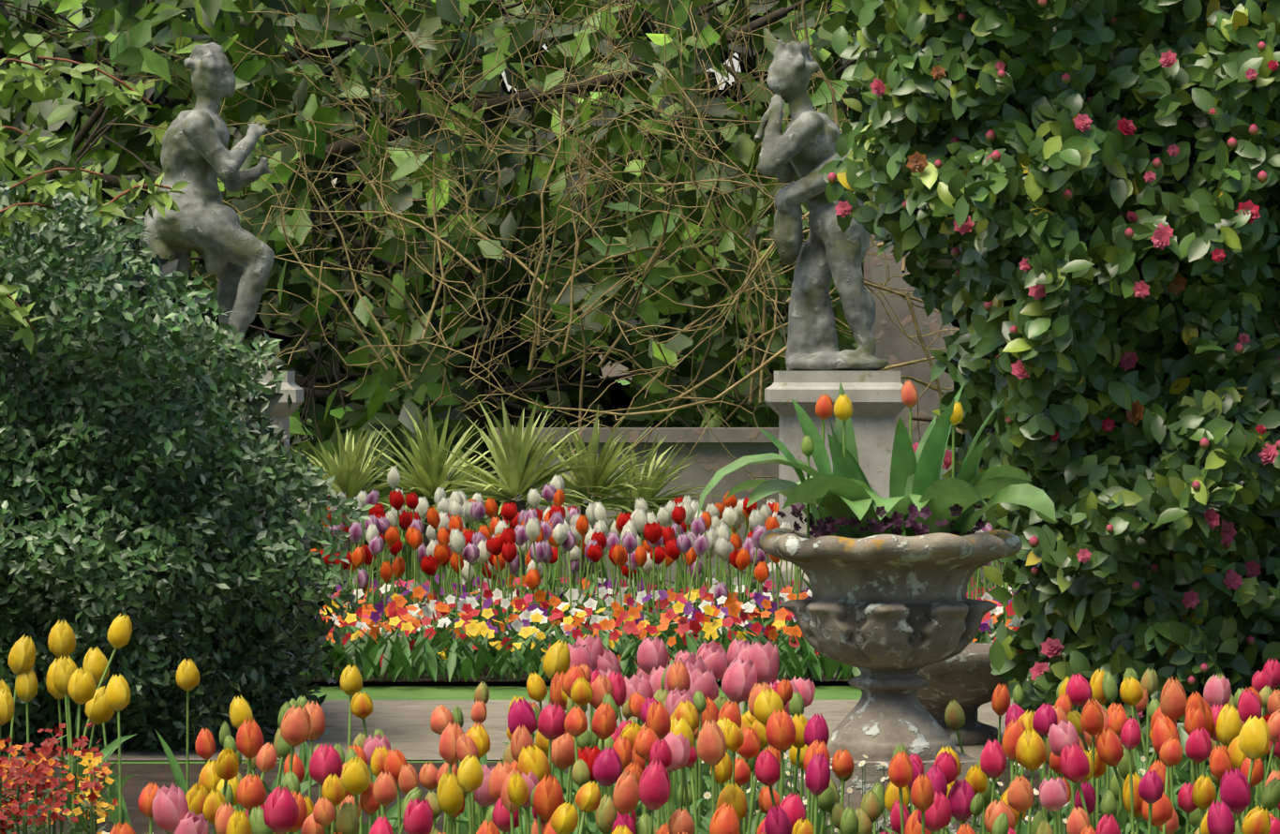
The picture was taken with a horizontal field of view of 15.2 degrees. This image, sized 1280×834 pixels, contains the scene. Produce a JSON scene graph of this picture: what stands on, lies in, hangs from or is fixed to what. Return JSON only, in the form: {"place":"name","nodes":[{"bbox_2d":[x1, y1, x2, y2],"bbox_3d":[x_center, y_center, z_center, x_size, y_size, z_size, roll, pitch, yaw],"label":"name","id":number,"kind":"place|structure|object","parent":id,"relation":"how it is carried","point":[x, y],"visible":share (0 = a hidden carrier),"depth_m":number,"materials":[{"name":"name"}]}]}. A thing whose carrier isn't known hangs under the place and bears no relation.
{"place":"outdoors","nodes":[
{"label":"outdoors","id":0,"kind":"place"},
{"bbox_2d":[0,48,190,355],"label":"sprigs","id":1,"kind":"object","parent":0,"point":[46,191],"depth_m":13.96,"materials":[{"name":"green plant"}]},
{"bbox_2d":[0,699,1014,759],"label":"path gravel","id":2,"kind":"structure","parent":0,"point":[404,726],"depth_m":16.23,"materials":[{"name":"beige gravel"}]},
{"bbox_2d":[916,642,1017,745],"bbox_3d":[0.996,0.896,15.439,0.613,0.307,0.613,0,1,-1],"label":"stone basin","id":3,"kind":"object","parent":2,"relation":"on","point":[967,680],"visible":0.4,"depth_m":15.23,"materials":[{"name":"grey stone"}]},
{"bbox_2d":[24,380,1012,763],"bbox_3d":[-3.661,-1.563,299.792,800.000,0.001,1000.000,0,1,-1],"label":"ground","id":4,"kind":"structure","parent":0,"point":[504,692],"depth_m":17.96,"materials":[{"name":"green plant"}]},
{"bbox_2d":[0,174,374,758],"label":"shrub","id":5,"kind":"object","parent":4,"relation":"on","point":[150,431],"depth_m":14.99,"materials":[{"name":"green plant"}]},
{"bbox_2d":[0,0,863,581],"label":"foliage","id":6,"kind":"object","parent":4,"relation":"on","point":[127,32],"visible":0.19,"depth_m":29.00,"materials":[{"name":"green plant"}]},
{"bbox_2d":[0,0,957,584],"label":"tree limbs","id":7,"kind":"object","parent":4,"relation":"on","point":[482,364],"visible":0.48,"depth_m":27.46,"materials":[{"name":"plant"}]},
{"bbox_2d":[290,394,720,592],"bbox_3d":[-0.736,0.422,24.635,2.425,1.085,1.878,0,1,-1],"label":"cordyline","id":8,"kind":"object","parent":4,"relation":"on","point":[519,460],"depth_m":24.49,"materials":[{"name":"green plant"}]},
{"bbox_2d":[494,234,1012,589],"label":"garden wall","id":9,"kind":"structure","parent":4,"relation":"on","point":[894,345],"depth_m":26.77,"materials":[{"name":"stone"}]},
{"bbox_2d":[818,0,1279,780],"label":"camellia","id":10,"kind":"object","parent":4,"relation":"on","point":[1085,322],"depth_m":13.56,"materials":[{"name":"green plant"}]},
{"bbox_2d":[331,44,740,380],"label":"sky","id":11,"kind":"structure","parent":0,"point":[606,369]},
{"bbox_2d":[304,664,854,681],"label":"bed soil","id":12,"kind":"structure","parent":0,"point":[512,678],"depth_m":18.37,"materials":[{"name":"brown soil"}]},
{"bbox_2d":[239,371,303,453],"bbox_3d":[-1.766,0.401,20.700,0.670,1.200,0.670,0,1,-1],"label":"pedestal","id":13,"kind":"object","parent":12,"relation":"on","point":[281,412],"visible":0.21,"depth_m":20.45,"materials":[{"name":"stone"}]},
{"bbox_2d":[143,42,284,371],"bbox_3d":[-1.816,-0.877,20.691,0.539,1.475,0.521,0,1,-40],"label":"faun statue","id":14,"kind":"object","parent":13,"relation":"on","point":[219,240],"visible":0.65,"depth_m":20.56,"materials":[{"name":"grey stone"}]},
{"bbox_2d":[297,465,1015,682],"bbox_3d":[-0.122,0.603,20.090,6.856,0.747,4.453,0,1,-1],"label":"tulip bed","id":15,"kind":"object","parent":12,"relation":"on","point":[465,660],"depth_m":19.64,"materials":[{"name":"plant"}]},
{"bbox_2d":[314,572,1019,669],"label":"pansies","id":16,"kind":"object","parent":12,"relation":"on","point":[368,615],"visible":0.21,"depth_m":18.77,"materials":[{"name":"multicoloured plant"}]},
{"bbox_2d":[759,371,906,606],"bbox_3d":[0.855,0.399,20.883,0.670,1.200,0.670,0,1,-1],"label":"pedestal","id":17,"kind":"object","parent":12,"relation":"on","point":[876,401],"visible":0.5,"depth_m":20.62,"materials":[{"name":"stone"}]},
{"bbox_2d":[754,39,888,371],"bbox_3d":[0.785,-0.895,20.869,0.582,1.494,0.475,0,1,-1],"label":"faun statue","id":18,"kind":"object","parent":17,"relation":"on","point":[803,148],"visible":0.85,"depth_m":20.76,"materials":[{"name":"grey stone"}]},
{"bbox_2d":[1,760,1255,833],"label":"bed soil","id":19,"kind":"structure","parent":0,"point":[159,775],"depth_m":13.40,"materials":[{"name":"brown soil"}]},
{"bbox_2d":[0,722,1146,833],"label":"flowers","id":20,"kind":"object","parent":19,"relation":"on","point":[43,768],"depth_m":10.89,"materials":[{"name":"orange plant"}]},
{"bbox_2d":[0,612,1279,833],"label":"tulip bed","id":21,"kind":"object","parent":19,"relation":"on","point":[662,699],"depth_m":9.81,"materials":[{"name":"plant"}]},
{"bbox_2d":[797,749,982,833],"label":"urn plinth","id":22,"kind":"structure","parent":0,"point":[874,772],"depth_m":10.84,"materials":[{"name":"grey stone"}]},
{"bbox_2d":[759,526,1022,761],"bbox_3d":[0.579,0.519,11.028,0.602,0.522,0.607,0,1,-18],"label":"urn","id":23,"kind":"object","parent":22,"relation":"on","point":[888,616],"visible":0.98,"depth_m":10.88,"materials":[{"name":"stone"}]},
{"bbox_2d":[696,379,1056,538],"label":"potted tulips","id":24,"kind":"object","parent":23,"relation":"on","point":[845,489],"depth_m":10.95,"materials":[{"name":"green plant"}]}
]}

